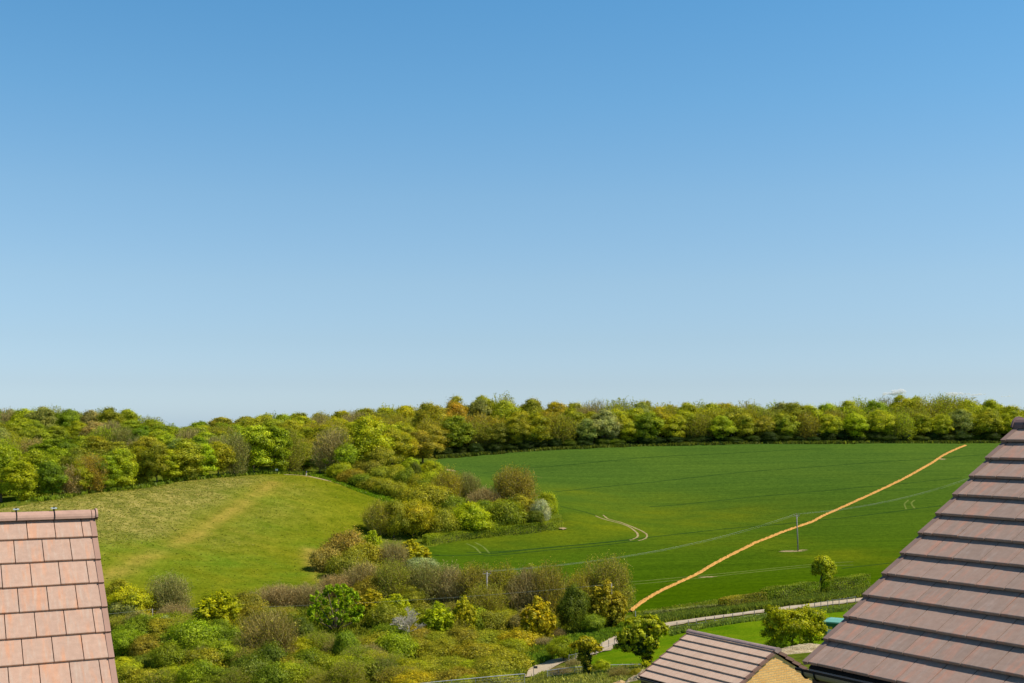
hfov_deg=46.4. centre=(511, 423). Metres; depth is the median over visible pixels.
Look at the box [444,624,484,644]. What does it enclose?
bush
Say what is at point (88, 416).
woodland tree
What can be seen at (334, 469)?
bush
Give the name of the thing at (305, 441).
woodland tree
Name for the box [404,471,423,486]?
bush
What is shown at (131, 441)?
woodland tree
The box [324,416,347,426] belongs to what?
woodland tree
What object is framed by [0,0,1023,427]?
sky
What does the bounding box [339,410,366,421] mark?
woodland tree
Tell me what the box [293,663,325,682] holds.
bush
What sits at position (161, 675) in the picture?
bush
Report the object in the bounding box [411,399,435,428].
woodland tree
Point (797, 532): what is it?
utility pole
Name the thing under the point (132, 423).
woodland tree
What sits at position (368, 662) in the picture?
bush
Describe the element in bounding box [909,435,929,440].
bush
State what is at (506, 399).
woodland tree
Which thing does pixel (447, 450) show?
bush
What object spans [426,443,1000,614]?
wheat field
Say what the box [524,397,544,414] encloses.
woodland tree
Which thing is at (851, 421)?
woodland tree
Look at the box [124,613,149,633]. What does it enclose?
bush
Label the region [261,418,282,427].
woodland tree
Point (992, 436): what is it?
bush
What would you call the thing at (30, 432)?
woodland tree
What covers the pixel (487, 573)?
utility pole
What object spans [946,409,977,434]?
woodland tree
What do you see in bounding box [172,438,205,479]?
woodland tree
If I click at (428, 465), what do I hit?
bush
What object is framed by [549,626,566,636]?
bush
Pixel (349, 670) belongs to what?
bush
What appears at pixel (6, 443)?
woodland tree
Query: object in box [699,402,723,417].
woodland tree
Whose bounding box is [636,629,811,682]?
garage
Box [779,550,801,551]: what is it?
chalk patch
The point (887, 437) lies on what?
bush
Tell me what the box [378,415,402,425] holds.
woodland tree
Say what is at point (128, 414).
woodland tree
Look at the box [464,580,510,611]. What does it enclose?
bush
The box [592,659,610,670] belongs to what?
bush
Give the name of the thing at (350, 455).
woodland tree
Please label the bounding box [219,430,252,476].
woodland tree
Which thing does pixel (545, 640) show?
bush
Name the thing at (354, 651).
bush
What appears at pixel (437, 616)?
bush
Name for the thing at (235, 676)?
bush
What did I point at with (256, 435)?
woodland tree
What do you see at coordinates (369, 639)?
bush
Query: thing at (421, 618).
bush
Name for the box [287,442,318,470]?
woodland tree
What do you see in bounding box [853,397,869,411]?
woodland tree
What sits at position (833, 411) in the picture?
woodland tree
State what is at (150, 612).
bush
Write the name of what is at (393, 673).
bush
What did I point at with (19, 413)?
woodland tree
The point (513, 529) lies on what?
hedge
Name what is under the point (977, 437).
bush
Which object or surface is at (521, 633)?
bush
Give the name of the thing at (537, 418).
woodland tree
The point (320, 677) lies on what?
bush
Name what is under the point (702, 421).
woodland tree
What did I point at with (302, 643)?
bush
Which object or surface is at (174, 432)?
woodland tree
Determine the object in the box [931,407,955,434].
woodland tree
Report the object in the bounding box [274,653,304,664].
bush
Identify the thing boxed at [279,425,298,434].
woodland tree
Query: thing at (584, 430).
woodland tree
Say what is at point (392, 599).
bush
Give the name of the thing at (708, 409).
woodland tree
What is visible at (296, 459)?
woodland tree
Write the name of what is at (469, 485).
woodland tree
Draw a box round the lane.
[525,598,861,676]
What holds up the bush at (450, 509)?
on the ground at (9, 501)
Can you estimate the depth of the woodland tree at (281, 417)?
490.55 m
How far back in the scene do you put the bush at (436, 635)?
177.22 m
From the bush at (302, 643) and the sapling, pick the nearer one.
the bush at (302, 643)
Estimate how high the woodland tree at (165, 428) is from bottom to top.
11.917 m
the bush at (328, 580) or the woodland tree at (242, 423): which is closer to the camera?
the bush at (328, 580)
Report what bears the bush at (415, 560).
on the ground at (9, 501)
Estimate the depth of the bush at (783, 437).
432.78 m
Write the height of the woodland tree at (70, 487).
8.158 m
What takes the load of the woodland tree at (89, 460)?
on the ground at (9, 501)
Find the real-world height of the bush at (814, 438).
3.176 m
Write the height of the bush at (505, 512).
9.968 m
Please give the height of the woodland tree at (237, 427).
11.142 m
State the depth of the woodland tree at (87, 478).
273.39 m
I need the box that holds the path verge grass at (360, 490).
[311,473,402,503]
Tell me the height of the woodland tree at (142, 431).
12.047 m
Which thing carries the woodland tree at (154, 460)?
on the ground at (9, 501)
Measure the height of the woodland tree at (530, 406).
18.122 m
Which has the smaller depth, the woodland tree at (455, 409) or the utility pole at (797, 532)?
the utility pole at (797, 532)
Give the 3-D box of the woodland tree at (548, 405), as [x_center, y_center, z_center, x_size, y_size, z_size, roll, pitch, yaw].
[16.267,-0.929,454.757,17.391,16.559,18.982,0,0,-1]
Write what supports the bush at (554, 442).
on the ground at (9, 501)
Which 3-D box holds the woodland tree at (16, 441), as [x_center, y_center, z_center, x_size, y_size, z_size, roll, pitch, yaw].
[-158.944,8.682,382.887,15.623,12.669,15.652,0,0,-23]
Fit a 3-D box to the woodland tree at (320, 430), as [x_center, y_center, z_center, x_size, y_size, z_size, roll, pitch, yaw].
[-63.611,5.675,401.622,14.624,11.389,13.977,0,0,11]
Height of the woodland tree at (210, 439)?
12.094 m
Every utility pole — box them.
[483,571,490,587]
[796,514,798,550]
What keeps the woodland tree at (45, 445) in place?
on the ground at (9, 501)
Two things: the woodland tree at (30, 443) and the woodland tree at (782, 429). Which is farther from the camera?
the woodland tree at (782, 429)
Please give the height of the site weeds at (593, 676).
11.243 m
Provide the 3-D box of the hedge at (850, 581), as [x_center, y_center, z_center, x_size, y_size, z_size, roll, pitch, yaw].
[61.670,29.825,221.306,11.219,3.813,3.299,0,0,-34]
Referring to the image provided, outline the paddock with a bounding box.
[591,611,846,666]
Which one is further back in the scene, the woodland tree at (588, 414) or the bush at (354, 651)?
the woodland tree at (588, 414)
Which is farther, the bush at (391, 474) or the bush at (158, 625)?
the bush at (391, 474)
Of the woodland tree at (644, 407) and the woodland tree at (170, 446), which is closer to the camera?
the woodland tree at (170, 446)
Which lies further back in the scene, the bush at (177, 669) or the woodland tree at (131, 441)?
the woodland tree at (131, 441)
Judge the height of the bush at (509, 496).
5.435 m
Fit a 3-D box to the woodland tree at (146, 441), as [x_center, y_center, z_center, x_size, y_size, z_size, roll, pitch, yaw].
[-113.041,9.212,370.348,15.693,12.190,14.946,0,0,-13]
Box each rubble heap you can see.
[625,669,644,682]
[781,643,819,653]
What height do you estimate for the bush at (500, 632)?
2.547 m
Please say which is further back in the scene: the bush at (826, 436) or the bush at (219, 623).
the bush at (826, 436)
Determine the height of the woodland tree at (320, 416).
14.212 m
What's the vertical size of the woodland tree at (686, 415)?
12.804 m
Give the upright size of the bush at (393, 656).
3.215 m
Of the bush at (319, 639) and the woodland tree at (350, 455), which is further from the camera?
the woodland tree at (350, 455)
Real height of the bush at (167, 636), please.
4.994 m
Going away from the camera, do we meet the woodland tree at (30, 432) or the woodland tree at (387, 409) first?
the woodland tree at (30, 432)
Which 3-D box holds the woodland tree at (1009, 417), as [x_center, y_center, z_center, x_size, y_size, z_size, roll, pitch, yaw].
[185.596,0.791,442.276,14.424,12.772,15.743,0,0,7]
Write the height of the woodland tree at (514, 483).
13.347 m
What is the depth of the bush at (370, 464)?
336.24 m
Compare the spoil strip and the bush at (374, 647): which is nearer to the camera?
the bush at (374, 647)
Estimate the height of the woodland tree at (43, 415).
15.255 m
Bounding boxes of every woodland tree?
[0,406,15,423]
[0,422,8,432]
[0,426,10,442]
[0,432,33,455]
[0,442,22,501]
[0,460,38,502]
[1,436,22,458]
[6,415,36,429]
[6,426,22,439]
[8,408,33,421]
[15,426,52,445]
[17,435,45,458]
[18,448,60,499]
[23,405,59,429]
[23,437,64,454]
[27,419,46,430]
[34,460,71,494]
[44,446,70,462]
[45,425,70,439]
[48,404,62,414]
[50,462,84,495]
[51,408,80,429]
[54,437,87,452]
[57,446,92,467]
[64,419,88,442]
[66,459,96,488]
[70,451,108,493]
[71,435,95,452]
[76,449,116,488]
[77,420,103,436]
[77,436,114,456]
[80,409,98,425]
[85,425,123,442]
[91,455,122,489]
[96,406,126,426]
[96,420,123,433]
[102,447,139,487]
[104,441,126,453]
[107,425,134,446]
[114,420,139,436]
[121,408,143,424]
[125,424,150,443]
[125,434,140,447]
[127,435,165,449]
[127,445,157,484]
[136,421,163,428]
[138,415,165,423]
[139,419,167,425]
[139,441,170,481]
[147,425,175,434]
[147,428,170,437]
[156,432,175,446]
[159,449,185,479]
[166,438,185,449]
[170,428,184,438]
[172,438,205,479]
[175,426,204,439]
[184,425,212,435]
[187,420,210,428]
[189,436,208,444]
[189,443,219,476]
[191,431,221,444]
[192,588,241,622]
[203,433,224,443]
[204,417,236,427]
[205,422,238,435]
[205,440,237,472]
[211,429,228,441]
[212,421,229,432]
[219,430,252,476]
[227,424,244,431]
[232,424,275,473]
[233,419,249,427]
[235,415,253,422]
[243,415,276,427]
[251,412,272,421]
[254,424,295,471]
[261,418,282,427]
[274,413,292,421]
[278,417,301,430]
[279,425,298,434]
[279,426,306,472]
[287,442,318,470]
[290,411,307,418]
[290,427,315,442]
[291,415,315,426]
[295,438,314,469]
[297,420,322,432]
[304,425,337,442]
[304,454,324,472]
[306,423,356,472]
[306,436,333,453]
[309,412,329,427]
[310,410,331,423]
[322,418,345,427]
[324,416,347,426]
[331,410,348,418]
[331,442,358,465]
[338,554,387,586]
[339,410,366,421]
[339,413,395,461]
[344,422,359,429]
[355,407,373,415]
[355,415,384,422]
[358,495,392,534]
[362,445,397,466]
[369,408,388,423]
[371,557,414,599]
[374,406,396,421]
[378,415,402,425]
[379,427,414,466]
[385,410,408,424]
[385,424,404,429]
[393,421,415,430]
[394,405,415,423]
[395,432,418,461]
[400,426,414,433]
[403,560,443,604]
[405,411,417,427]
[410,428,446,462]
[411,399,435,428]
[415,404,449,427]
[415,414,444,443]
[420,424,453,453]
[422,560,468,603]
[426,464,465,497]
[438,415,476,448]
[445,399,472,423]
[447,395,467,409]
[451,471,481,502]
[453,559,503,600]
[461,411,494,442]
[463,417,496,448]
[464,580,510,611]
[465,396,495,419]
[473,394,495,407]
[473,557,526,606]
[477,422,510,444]
[484,413,511,443]
[487,391,518,408]
[488,400,523,423]
[489,464,543,500]
[502,560,550,609]
[505,410,539,438]
[505,416,531,443]
[517,398,544,424]
[522,411,553,440]
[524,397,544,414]
[527,556,572,619]
[538,411,558,437]
[540,401,571,420]
[541,411,578,441]
[543,400,570,414]
[552,582,590,633]
[559,407,585,438]
[561,564,602,596]
[567,402,584,413]
[571,418,601,440]
[574,401,601,436]
[578,548,637,613]
[584,398,611,413]
[584,411,601,429]
[586,579,628,627]
[589,409,623,438]
[598,397,631,411]
[606,408,629,433]
[610,398,636,409]
[617,418,643,443]
[617,621,626,627]
[620,407,646,429]
[628,411,665,439]
[632,401,652,412]
[635,400,653,409]
[648,401,682,416]
[650,406,672,436]
[658,414,687,437]
[668,401,699,414]
[674,409,703,436]
[684,410,717,436]
[692,399,706,407]
[694,404,724,434]
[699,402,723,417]
[703,415,737,438]
[717,405,751,436]
[718,401,732,409]
[733,414,760,437]
[734,400,759,410]
[742,403,763,435]
[745,404,769,417]
[750,415,775,437]
[754,408,786,434]
[765,401,776,409]
[766,401,786,416]
[770,411,801,435]
[774,401,815,433]
[792,410,822,438]
[800,405,823,436]
[815,414,843,434]
[818,402,842,414]
[822,407,845,438]
[837,399,864,415]
[839,404,868,433]
[841,413,872,437]
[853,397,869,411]
[862,399,894,414]
[864,407,886,434]
[864,409,897,435]
[875,394,894,405]
[886,404,914,431]
[886,409,916,439]
[888,393,917,414]
[906,407,933,436]
[907,413,933,436]
[910,395,941,417]
[927,413,954,435]
[929,393,966,417]
[930,393,954,415]
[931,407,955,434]
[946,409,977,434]
[953,394,980,405]
[953,408,977,434]
[955,399,984,413]
[971,407,1007,431]
[971,410,1009,435]
[979,396,1003,412]
[996,409,1023,435]
[998,404,1023,429]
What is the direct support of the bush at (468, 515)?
on the ground at (9, 501)
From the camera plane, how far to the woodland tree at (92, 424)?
456.36 m
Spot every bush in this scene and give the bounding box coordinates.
[105,578,134,598]
[106,583,158,615]
[108,599,143,618]
[109,613,127,629]
[111,613,155,636]
[111,619,138,634]
[111,627,145,655]
[115,656,145,670]
[116,662,142,682]
[121,610,150,622]
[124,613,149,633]
[125,633,164,656]
[125,653,159,669]
[125,667,165,682]
[139,665,178,682]
[143,570,194,612]
[143,606,155,615]
[144,616,180,635]
[146,641,188,668]
[148,603,168,614]
[149,628,180,650]
[153,612,172,617]
[156,601,192,615]
[156,664,190,681]
[163,615,193,632]
[165,608,190,619]
[165,618,219,652]
[171,648,198,667]
[174,657,219,682]
[178,646,229,669]
[182,612,208,622]
[189,629,223,650]
[195,590,214,607]
[195,665,233,682]
[205,640,241,667]
[209,619,242,636]
[211,626,240,645]
[213,612,245,626]
[216,663,254,682]
[224,648,271,682]
[225,645,259,666]
[228,603,275,624]
[229,596,246,606]
[229,637,248,649]
[233,604,303,654]
[236,588,273,607]
[243,660,294,682]
[249,635,292,664]
[255,580,299,607]
[262,659,318,682]
[272,605,297,617]
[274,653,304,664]
[280,611,302,624]
[285,615,317,637]
[286,636,316,653]
[287,646,331,665]
[289,582,326,607]
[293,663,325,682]
[299,544,343,572]
[299,629,334,653]
[304,669,349,682]
[306,651,333,671]
[314,527,365,554]
[315,573,353,597]
[319,547,371,577]
[320,634,335,654]
[320,652,356,671]
[325,461,353,478]
[329,654,369,682]
[330,629,361,655]
[331,649,386,681]
[332,467,362,482]
[333,586,362,600]
[337,643,380,658]
[341,538,383,564]
[345,471,370,487]
[347,560,392,580]
[350,455,368,469]
[353,574,388,595]
[354,588,382,618]
[354,634,371,647]
[355,476,382,490]
[357,459,388,476]
[358,595,395,619]
[359,648,391,662]
[360,628,391,649]
[360,642,383,653]
[363,530,381,546]
[363,599,404,627]
[364,655,401,681]
[365,622,414,636]
[367,464,389,477]
[370,477,398,494]
[372,631,423,657]
[372,663,421,682]
[374,650,409,663]
[377,537,409,570]
[379,479,408,496]
[380,495,412,537]
[381,467,401,479]
[384,594,409,608]
[387,463,404,473]
[388,668,439,682]
[391,486,412,499]
[391,607,426,634]
[392,464,414,484]
[392,479,461,509]
[393,658,439,671]
[394,585,426,603]
[395,606,421,626]
[398,497,435,537]
[400,539,431,564]
[402,457,419,468]
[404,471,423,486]
[404,556,441,571]
[404,622,433,639]
[407,600,428,610]
[407,635,436,656]
[408,461,421,474]
[412,653,443,667]
[413,477,434,485]
[413,606,425,626]
[413,608,426,627]
[415,638,456,657]
[418,469,440,482]
[418,662,456,679]
[420,460,445,472]
[422,630,449,643]
[423,601,451,614]
[423,601,455,632]
[424,502,461,536]
[430,664,479,681]
[431,493,470,510]
[432,617,473,632]
[432,654,471,667]
[434,634,460,644]
[437,446,453,453]
[443,600,459,611]
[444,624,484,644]
[446,505,456,512]
[447,638,495,659]
[449,499,494,530]
[449,595,477,629]
[451,673,482,682]
[452,446,467,452]
[455,659,475,669]
[461,628,504,643]
[465,483,503,503]
[465,602,492,629]
[466,443,484,452]
[467,654,522,672]
[470,665,523,682]
[473,500,492,515]
[475,608,512,630]
[482,519,502,533]
[483,497,528,528]
[484,443,502,451]
[484,642,512,653]
[489,648,533,671]
[491,628,510,638]
[493,636,530,652]
[495,608,518,625]
[496,625,542,646]
[501,443,518,449]
[502,492,523,502]
[504,604,519,610]
[507,607,528,630]
[513,494,535,512]
[516,440,536,449]
[519,595,556,637]
[521,563,538,579]
[522,510,545,525]
[528,498,552,520]
[533,438,549,446]
[533,636,551,644]
[535,490,558,518]
[543,634,577,659]
[549,438,562,446]
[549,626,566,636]
[549,665,573,675]
[562,438,577,445]
[565,657,581,666]
[576,438,592,445]
[577,613,606,631]
[591,438,609,444]
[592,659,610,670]
[606,666,630,676]
[608,438,625,444]
[621,437,640,443]
[628,668,640,675]
[637,435,651,443]
[648,436,668,443]
[665,435,684,442]
[683,434,695,441]
[692,435,713,441]
[712,434,728,440]
[725,436,744,442]
[742,435,762,441]
[759,431,779,441]
[759,603,828,648]
[777,434,793,440]
[791,435,805,440]
[806,437,820,440]
[816,432,836,440]
[832,431,849,439]
[847,436,867,440]
[864,431,881,440]
[879,434,900,440]
[893,432,911,440]
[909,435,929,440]
[924,431,938,439]
[938,433,957,439]
[953,433,975,440]
[968,435,982,439]
[977,431,1001,440]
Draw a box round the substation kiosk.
[824,617,843,635]
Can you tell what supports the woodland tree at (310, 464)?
on the ground at (9, 501)
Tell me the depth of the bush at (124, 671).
146.02 m
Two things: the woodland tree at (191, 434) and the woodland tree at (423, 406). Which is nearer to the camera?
the woodland tree at (191, 434)
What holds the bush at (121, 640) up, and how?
on the ground at (9, 501)
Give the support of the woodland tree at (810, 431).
on the ground at (9, 501)
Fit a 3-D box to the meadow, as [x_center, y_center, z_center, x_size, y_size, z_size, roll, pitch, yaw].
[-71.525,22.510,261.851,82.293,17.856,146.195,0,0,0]
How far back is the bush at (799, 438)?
433.69 m
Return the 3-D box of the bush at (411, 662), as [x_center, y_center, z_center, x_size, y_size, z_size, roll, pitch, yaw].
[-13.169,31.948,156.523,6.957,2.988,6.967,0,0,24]
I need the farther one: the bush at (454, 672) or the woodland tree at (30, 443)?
the woodland tree at (30, 443)
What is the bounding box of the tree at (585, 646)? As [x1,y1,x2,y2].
[568,635,603,672]
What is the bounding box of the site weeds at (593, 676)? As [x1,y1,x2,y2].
[514,662,650,682]
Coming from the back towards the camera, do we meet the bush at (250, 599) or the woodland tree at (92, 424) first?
the woodland tree at (92, 424)
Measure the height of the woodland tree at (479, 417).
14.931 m
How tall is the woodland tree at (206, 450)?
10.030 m
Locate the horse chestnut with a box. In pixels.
[307,583,364,628]
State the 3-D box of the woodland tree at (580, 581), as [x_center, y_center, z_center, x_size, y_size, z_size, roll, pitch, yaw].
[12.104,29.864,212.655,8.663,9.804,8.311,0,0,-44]
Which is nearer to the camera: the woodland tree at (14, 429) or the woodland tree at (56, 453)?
the woodland tree at (56, 453)
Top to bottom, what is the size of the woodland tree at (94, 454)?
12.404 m
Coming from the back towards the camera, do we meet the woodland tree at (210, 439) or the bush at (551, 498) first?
the woodland tree at (210, 439)
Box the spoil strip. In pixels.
[629,445,966,610]
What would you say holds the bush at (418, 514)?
on the ground at (9, 501)
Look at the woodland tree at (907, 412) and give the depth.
445.33 m
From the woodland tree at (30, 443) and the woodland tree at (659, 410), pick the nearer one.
the woodland tree at (30, 443)
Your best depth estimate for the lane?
176.00 m
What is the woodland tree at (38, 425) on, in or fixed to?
on the ground at (9, 501)
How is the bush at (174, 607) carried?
on the ground at (9, 501)
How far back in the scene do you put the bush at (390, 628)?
175.47 m
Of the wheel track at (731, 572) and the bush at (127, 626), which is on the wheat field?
the wheel track at (731, 572)
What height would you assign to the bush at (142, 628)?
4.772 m
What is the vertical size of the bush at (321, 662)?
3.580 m
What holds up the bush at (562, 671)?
on the ground at (9, 501)
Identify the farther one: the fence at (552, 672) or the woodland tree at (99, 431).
the woodland tree at (99, 431)
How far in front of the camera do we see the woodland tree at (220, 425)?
449.82 m
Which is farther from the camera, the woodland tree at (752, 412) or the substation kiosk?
the woodland tree at (752, 412)
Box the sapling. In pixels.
[322,457,329,473]
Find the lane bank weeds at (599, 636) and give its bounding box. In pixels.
[518,617,631,666]
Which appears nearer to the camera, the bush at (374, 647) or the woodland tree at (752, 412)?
the bush at (374, 647)
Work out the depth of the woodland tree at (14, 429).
430.77 m
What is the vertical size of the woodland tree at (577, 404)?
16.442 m
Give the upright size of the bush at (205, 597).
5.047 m
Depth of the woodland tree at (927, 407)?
452.37 m
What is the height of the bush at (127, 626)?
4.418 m
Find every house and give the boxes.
[0,507,117,682]
[795,416,1023,682]
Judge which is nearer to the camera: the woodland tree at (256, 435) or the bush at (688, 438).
the woodland tree at (256, 435)
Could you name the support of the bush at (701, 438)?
on the ground at (9, 501)
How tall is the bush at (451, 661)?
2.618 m
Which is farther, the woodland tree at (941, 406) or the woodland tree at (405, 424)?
the woodland tree at (941, 406)
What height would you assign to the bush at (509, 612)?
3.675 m
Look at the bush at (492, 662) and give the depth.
155.69 m
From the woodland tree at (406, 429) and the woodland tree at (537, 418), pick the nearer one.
the woodland tree at (406, 429)
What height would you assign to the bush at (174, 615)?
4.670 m
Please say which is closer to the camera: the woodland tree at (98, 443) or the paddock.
the paddock
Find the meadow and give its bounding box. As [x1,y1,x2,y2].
[0,474,385,611]
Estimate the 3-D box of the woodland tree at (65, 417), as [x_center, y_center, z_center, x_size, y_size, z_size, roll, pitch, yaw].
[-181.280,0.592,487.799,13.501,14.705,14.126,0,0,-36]
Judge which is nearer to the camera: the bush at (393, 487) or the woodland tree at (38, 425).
the bush at (393, 487)
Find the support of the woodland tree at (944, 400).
on the ground at (9, 501)
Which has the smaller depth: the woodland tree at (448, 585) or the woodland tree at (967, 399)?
the woodland tree at (448, 585)
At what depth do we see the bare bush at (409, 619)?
175.56 m
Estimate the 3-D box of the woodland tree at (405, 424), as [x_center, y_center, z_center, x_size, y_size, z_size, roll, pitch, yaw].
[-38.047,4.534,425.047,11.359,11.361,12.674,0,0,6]
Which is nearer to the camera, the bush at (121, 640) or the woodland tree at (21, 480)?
the bush at (121, 640)
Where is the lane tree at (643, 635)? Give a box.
[612,612,669,666]
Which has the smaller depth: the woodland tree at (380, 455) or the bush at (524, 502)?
the bush at (524, 502)
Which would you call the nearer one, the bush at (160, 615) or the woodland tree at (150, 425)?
the bush at (160, 615)
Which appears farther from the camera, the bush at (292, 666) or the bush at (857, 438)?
the bush at (857, 438)
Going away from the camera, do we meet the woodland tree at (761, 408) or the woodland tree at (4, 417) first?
the woodland tree at (761, 408)
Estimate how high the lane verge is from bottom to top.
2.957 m
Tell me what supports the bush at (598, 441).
on the ground at (9, 501)
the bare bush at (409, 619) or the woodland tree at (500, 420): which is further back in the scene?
the woodland tree at (500, 420)
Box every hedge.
[422,528,496,545]
[494,518,563,535]
[643,604,725,613]
[718,591,767,605]
[759,581,820,599]
[820,573,870,592]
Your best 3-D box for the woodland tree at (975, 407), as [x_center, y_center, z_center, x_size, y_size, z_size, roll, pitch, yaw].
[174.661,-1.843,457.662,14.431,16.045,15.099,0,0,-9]
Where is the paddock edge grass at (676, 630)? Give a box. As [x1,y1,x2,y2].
[668,604,853,635]
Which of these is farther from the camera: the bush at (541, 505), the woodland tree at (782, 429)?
the woodland tree at (782, 429)
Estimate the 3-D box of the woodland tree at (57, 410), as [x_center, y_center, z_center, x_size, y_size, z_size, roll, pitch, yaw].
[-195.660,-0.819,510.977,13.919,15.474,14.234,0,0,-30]
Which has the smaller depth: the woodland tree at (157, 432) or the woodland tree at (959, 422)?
the woodland tree at (157, 432)
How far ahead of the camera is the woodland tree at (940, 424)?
437.02 m
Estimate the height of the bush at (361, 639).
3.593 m
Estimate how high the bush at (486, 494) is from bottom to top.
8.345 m
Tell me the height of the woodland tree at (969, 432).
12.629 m
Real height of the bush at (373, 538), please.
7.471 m
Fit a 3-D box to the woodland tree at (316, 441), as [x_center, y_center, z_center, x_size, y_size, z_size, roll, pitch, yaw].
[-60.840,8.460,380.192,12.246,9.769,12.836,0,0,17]
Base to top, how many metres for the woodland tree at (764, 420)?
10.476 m
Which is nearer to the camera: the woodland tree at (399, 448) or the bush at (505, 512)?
the bush at (505, 512)
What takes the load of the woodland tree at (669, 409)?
on the ground at (9, 501)
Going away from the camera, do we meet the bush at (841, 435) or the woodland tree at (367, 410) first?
the bush at (841, 435)
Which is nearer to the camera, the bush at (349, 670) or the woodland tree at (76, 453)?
the bush at (349, 670)
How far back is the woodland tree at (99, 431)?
426.17 m
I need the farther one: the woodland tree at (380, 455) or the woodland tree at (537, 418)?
the woodland tree at (537, 418)
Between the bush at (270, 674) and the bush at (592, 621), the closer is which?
the bush at (270, 674)
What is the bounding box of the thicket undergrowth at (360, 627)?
[113,571,570,682]
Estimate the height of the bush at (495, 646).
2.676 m
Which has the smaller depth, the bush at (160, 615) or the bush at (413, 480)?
the bush at (160, 615)
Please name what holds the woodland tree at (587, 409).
on the ground at (9, 501)
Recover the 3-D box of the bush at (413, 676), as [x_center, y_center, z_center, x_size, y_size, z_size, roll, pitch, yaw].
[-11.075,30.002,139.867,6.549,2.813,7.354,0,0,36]
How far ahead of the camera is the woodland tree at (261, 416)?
487.88 m
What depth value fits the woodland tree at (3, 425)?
451.07 m
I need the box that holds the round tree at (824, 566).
[809,554,837,585]
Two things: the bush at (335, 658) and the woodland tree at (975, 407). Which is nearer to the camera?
the bush at (335, 658)
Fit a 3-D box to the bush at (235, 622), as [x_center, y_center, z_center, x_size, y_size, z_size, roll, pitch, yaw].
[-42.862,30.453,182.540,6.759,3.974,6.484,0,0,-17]
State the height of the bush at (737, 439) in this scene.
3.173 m
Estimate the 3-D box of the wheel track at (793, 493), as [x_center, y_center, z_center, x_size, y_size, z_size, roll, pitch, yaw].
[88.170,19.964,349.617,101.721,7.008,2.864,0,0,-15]
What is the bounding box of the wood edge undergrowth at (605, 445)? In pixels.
[435,439,1000,458]
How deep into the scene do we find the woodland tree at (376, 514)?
277.43 m
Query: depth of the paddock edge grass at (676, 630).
177.05 m
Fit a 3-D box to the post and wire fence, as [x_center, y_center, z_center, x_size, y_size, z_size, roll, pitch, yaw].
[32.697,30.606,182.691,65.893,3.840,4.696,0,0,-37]
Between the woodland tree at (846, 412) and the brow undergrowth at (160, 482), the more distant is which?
the woodland tree at (846, 412)
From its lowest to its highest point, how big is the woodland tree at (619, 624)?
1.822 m
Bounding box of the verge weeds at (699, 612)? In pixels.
[640,586,870,623]
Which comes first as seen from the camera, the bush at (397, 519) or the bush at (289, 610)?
the bush at (289, 610)
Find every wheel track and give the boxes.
[442,505,940,555]
[466,540,627,552]
[487,540,637,555]
[492,448,824,471]
[555,454,985,491]
[597,516,638,539]
[603,515,647,540]
[631,561,852,581]
[639,565,844,583]
[650,478,955,506]
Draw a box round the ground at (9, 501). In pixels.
[0,439,871,682]
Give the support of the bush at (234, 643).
on the ground at (9, 501)
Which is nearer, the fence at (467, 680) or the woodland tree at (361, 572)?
the fence at (467, 680)
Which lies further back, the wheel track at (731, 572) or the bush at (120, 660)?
the wheel track at (731, 572)
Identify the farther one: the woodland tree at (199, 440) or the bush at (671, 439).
the bush at (671, 439)
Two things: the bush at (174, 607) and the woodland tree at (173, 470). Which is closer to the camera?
the bush at (174, 607)
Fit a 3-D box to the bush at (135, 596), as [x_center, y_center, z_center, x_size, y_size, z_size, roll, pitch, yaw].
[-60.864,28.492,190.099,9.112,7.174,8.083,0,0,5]
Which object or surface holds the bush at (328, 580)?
on the ground at (9, 501)
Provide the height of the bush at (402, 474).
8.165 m
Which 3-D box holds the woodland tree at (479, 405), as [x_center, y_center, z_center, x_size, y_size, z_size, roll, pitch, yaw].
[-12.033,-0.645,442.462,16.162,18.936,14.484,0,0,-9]
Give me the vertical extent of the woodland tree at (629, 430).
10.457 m
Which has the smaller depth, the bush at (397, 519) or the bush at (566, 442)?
the bush at (397, 519)
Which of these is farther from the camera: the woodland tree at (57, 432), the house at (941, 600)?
the woodland tree at (57, 432)
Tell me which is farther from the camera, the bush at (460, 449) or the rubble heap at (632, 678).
the bush at (460, 449)
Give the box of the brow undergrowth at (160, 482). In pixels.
[0,469,317,506]
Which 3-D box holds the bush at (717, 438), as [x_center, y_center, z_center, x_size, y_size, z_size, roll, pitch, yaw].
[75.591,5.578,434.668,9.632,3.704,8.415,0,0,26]
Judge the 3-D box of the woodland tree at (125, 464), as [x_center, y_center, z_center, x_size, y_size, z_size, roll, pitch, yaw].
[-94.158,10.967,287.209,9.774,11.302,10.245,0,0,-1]
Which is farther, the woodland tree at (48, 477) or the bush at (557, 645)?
the woodland tree at (48, 477)
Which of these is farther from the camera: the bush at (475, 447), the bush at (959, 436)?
the bush at (959, 436)
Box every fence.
[451,678,475,682]
[500,673,524,682]
[547,669,558,676]
[568,596,855,662]
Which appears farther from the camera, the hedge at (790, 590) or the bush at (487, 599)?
the hedge at (790, 590)
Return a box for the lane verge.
[604,600,859,650]
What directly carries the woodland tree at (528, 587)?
on the ground at (9, 501)
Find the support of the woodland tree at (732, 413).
on the ground at (9, 501)
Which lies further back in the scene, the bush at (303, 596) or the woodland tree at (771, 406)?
the woodland tree at (771, 406)

